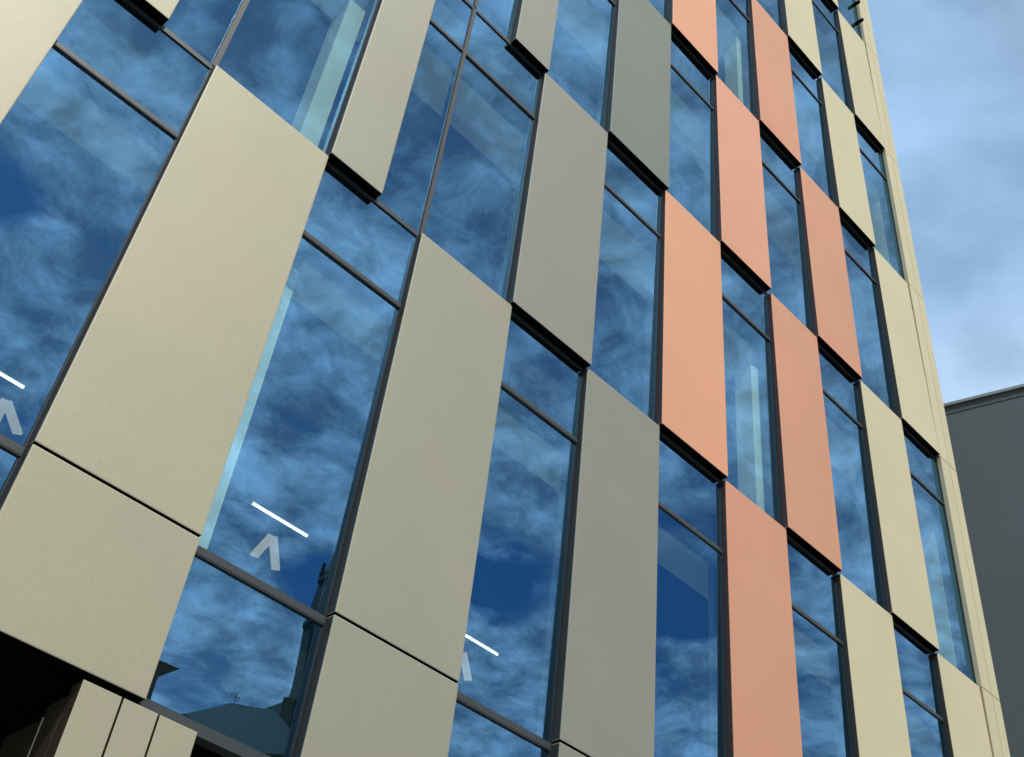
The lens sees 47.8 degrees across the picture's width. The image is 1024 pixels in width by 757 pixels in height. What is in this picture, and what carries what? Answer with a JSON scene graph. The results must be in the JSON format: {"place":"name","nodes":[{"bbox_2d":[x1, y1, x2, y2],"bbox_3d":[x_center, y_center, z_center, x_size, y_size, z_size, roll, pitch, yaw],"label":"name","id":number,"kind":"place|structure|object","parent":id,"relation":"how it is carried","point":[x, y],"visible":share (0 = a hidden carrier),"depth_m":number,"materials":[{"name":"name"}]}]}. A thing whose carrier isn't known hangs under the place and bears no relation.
{"place":"outdoors","nodes":[
{"label":"outdoors","id":0,"kind":"place"},
{"bbox_2d":[0,0,1009,756],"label":"office building","id":1,"kind":"structure","parent":0,"point":[592,338],"depth_m":10.91,"materials":[{"name":"beige metal"}]},
{"bbox_2d":[0,392,45,434],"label":"forked light","id":2,"kind":"object","parent":1,"relation":"hanging from","point":[7,408],"visible":0.89,"depth_m":11.03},
{"bbox_2d":[0,315,54,394],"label":"pendant light","id":3,"kind":"object","parent":1,"relation":"hanging from","point":[17,383],"visible":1,"depth_m":9.83,"materials":[{"name":"metal"}]},
{"bbox_2d":[0,0,213,500],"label":"window","id":4,"kind":"structure","parent":1,"relation":"in","point":[11,451],"depth_m":8.18,"materials":[{"name":"grey metal"}]},
{"bbox_2d":[121,161,418,756],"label":"window","id":5,"kind":"structure","parent":1,"relation":"in","point":[208,738],"depth_m":7.78,"materials":[{"name":"grey metal"}]},
{"bbox_2d":[163,0,379,154],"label":"window","id":6,"kind":"structure","parent":1,"relation":"in","point":[223,44],"depth_m":9.86,"materials":[{"name":"grey metal"}]},
{"bbox_2d":[246,499,301,570],"bbox_3d":[-2.658,1.687,12.416,0.561,0.295,0.825,-30,-54,35],"label":"forked light","id":7,"kind":"object","parent":1,"relation":"hanging from","point":[270,541],"visible":1,"depth_m":12.32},
{"bbox_2d":[247,437,321,541],"bbox_3d":[-2.132,1.048,11.224,0.024,0.850,0.838,-30,-54,35],"label":"pendant light","id":8,"kind":"object","parent":1,"relation":"hanging from","point":[281,519],"visible":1,"depth_m":10.99,"materials":[{"name":"metal"}]},
{"bbox_2d":[376,0,541,300],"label":"window","id":9,"kind":"structure","parent":1,"relation":"in","point":[463,58],"depth_m":12.06,"materials":[{"name":"grey metal"}]},
{"bbox_2d":[461,641,484,680],"bbox_3d":[-0.684,3.277,13.882,0.544,0.295,0.919,-30,-54,35],"label":"forked light","id":10,"kind":"object","parent":1,"relation":"hanging from","point":[466,669],"visible":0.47,"depth_m":13.83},
{"bbox_2d":[465,586,505,658],"bbox_3d":[-0.312,2.515,12.576,0.024,0.850,0.820,-30,-54,35],"label":"pendant light","id":11,"kind":"object","parent":1,"relation":"hanging from","point":[485,646],"visible":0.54,"depth_m":12.39,"materials":[{"name":"metal"}]},
{"bbox_2d":[467,0,518,43],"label":"window","id":12,"kind":"structure","parent":1,"relation":"in","point":[473,2],"depth_m":13.23,"materials":[{"name":"grey metal"}]},
{"bbox_2d":[455,310,584,756],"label":"window","id":13,"kind":"structure","parent":1,"relation":"in","point":[542,746],"depth_m":9.86,"materials":[{"name":"grey metal"}]},
{"bbox_2d":[599,0,615,129],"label":"window","id":14,"kind":"structure","parent":1,"relation":"in","point":[610,4],"depth_m":14.83,"materials":[{"name":"grey metal"}]},
{"bbox_2d":[604,138,662,422],"bbox_3d":[1.229,-1.204,12.776,0.108,3.800,1.197,-30,-54,35],"label":"window","id":15,"kind":"structure","parent":1,"relation":"in","point":[654,234],"depth_m":13.43,"materials":[{"name":"grey metal"}]},
{"bbox_2d":[663,0,668,21],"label":"window","id":16,"kind":"structure","parent":1,"relation":"in","point":[665,2],"depth_m":17.18,"materials":[{"name":"grey metal"}]},
{"bbox_2d":[658,431,726,756],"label":"window","id":17,"kind":"structure","parent":1,"relation":"in","point":[715,549],"depth_m":11.44,"materials":[{"name":"grey metal"}]},
{"bbox_2d":[671,30,716,238],"bbox_3d":[2.398,-3.425,15.840,0.108,3.800,1.186,-30,-54,35],"label":"window","id":18,"kind":"structure","parent":1,"relation":"in","point":[708,106],"depth_m":16.53,"materials":[{"name":"grey metal"}]},
{"bbox_2d":[723,0,755,117],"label":"window","id":19,"kind":"structure","parent":1,"relation":"in","point":[744,17],"depth_m":19.43,"materials":[{"name":"grey metal"}]},
{"bbox_2d":[720,248,781,525],"bbox_3d":[2.766,-0.019,13.858,0.108,3.800,1.221,-30,-54,35],"label":"window","id":20,"kind":"structure","parent":1,"relation":"in","point":[763,336],"depth_m":14.48,"materials":[{"name":"grey metal"}]},
{"bbox_2d":[776,0,784,32],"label":"window","id":21,"kind":"structure","parent":1,"relation":"in","point":[779,3],"depth_m":21.51,"materials":[{"name":"grey metal"}]},
{"bbox_2d":[759,126,812,332],"bbox_3d":[3.913,-2.257,16.906,0.108,3.800,1.226,-30,-54,35],"label":"window","id":22,"kind":"structure","parent":1,"relation":"in","point":[794,198],"depth_m":17.58,"materials":[{"name":"grey metal"}]},
{"bbox_2d":[788,42,834,203],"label":"window","id":23,"kind":"structure","parent":1,"relation":"in","point":[816,100],"depth_m":20.67,"materials":[{"name":"grey metal"}]},
{"bbox_2d":[787,534,853,756],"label":"window","id":24,"kind":"structure","parent":1,"relation":"in","point":[835,639],"depth_m":12.66,"materials":[{"name":"grey metal"}]},
{"bbox_2d":[812,0,850,110],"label":"window","id":25,"kind":"structure","parent":1,"relation":"in","point":[833,27],"depth_m":23.67,"materials":[{"name":"grey metal"}]},
{"bbox_2d":[817,342,885,609],"bbox_3d":[4.280,1.149,14.924,0.108,3.800,1.201,-30,-54,35],"label":"window","id":26,"kind":"structure","parent":1,"relation":"in","point":[856,423],"depth_m":15.51,"materials":[{"name":"grey metal"}]},
{"bbox_2d":[851,0,862,40],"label":"window","id":27,"kind":"structure","parent":1,"relation":"in","point":[854,9],"depth_m":25.84,"materials":[{"name":"blue glass"}]},
{"bbox_2d":[839,213,896,414],"bbox_3d":[5.437,-1.082,17.979,0.108,3.800,1.191,-30,-54,35],"label":"window","id":28,"kind":"structure","parent":1,"relation":"in","point":[870,277],"depth_m":18.61,"materials":[{"name":"grey metal"}]},
{"bbox_2d":[854,119,904,280],"bbox_3d":[6.597,-3.310,21.036,0.108,3.800,1.210,-30,-54,35],"label":"window","id":29,"kind":"structure","parent":1,"relation":"in","point":[880,174],"depth_m":21.71,"materials":[{"name":"grey metal"}]},
{"bbox_2d":[893,621,948,756],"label":"window","id":30,"kind":"structure","parent":1,"relation":"in","point":[936,716],"depth_m":13.98,"materials":[{"name":"grey metal"}]},
{"bbox_2d":[902,425,976,684],"bbox_3d":[5.803,2.323,15.996,0.108,3.800,1.206,-30,-54,35],"label":"window","id":31,"kind":"structure","parent":1,"relation":"in","point":[937,499],"depth_m":16.55,"materials":[{"name":"grey metal"}]},
{"bbox_2d":[867,0,1023,403],"label":"sky","id":32,"kind":"structure","parent":0,"point":[952,71],"materials":[{"name":"blue"}]},
{"bbox_3d":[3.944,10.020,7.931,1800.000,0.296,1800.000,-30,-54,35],"label":"ground","id":33,"kind":"structure","parent":0,"visible":0},
{"bbox_2d":[944,384,1023,756],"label":"grey building","id":34,"kind":"structure","parent":33,"relation":"on","point":[986,432],"depth_m":24.32,"materials":[{"name":"concrete"}]}
]}

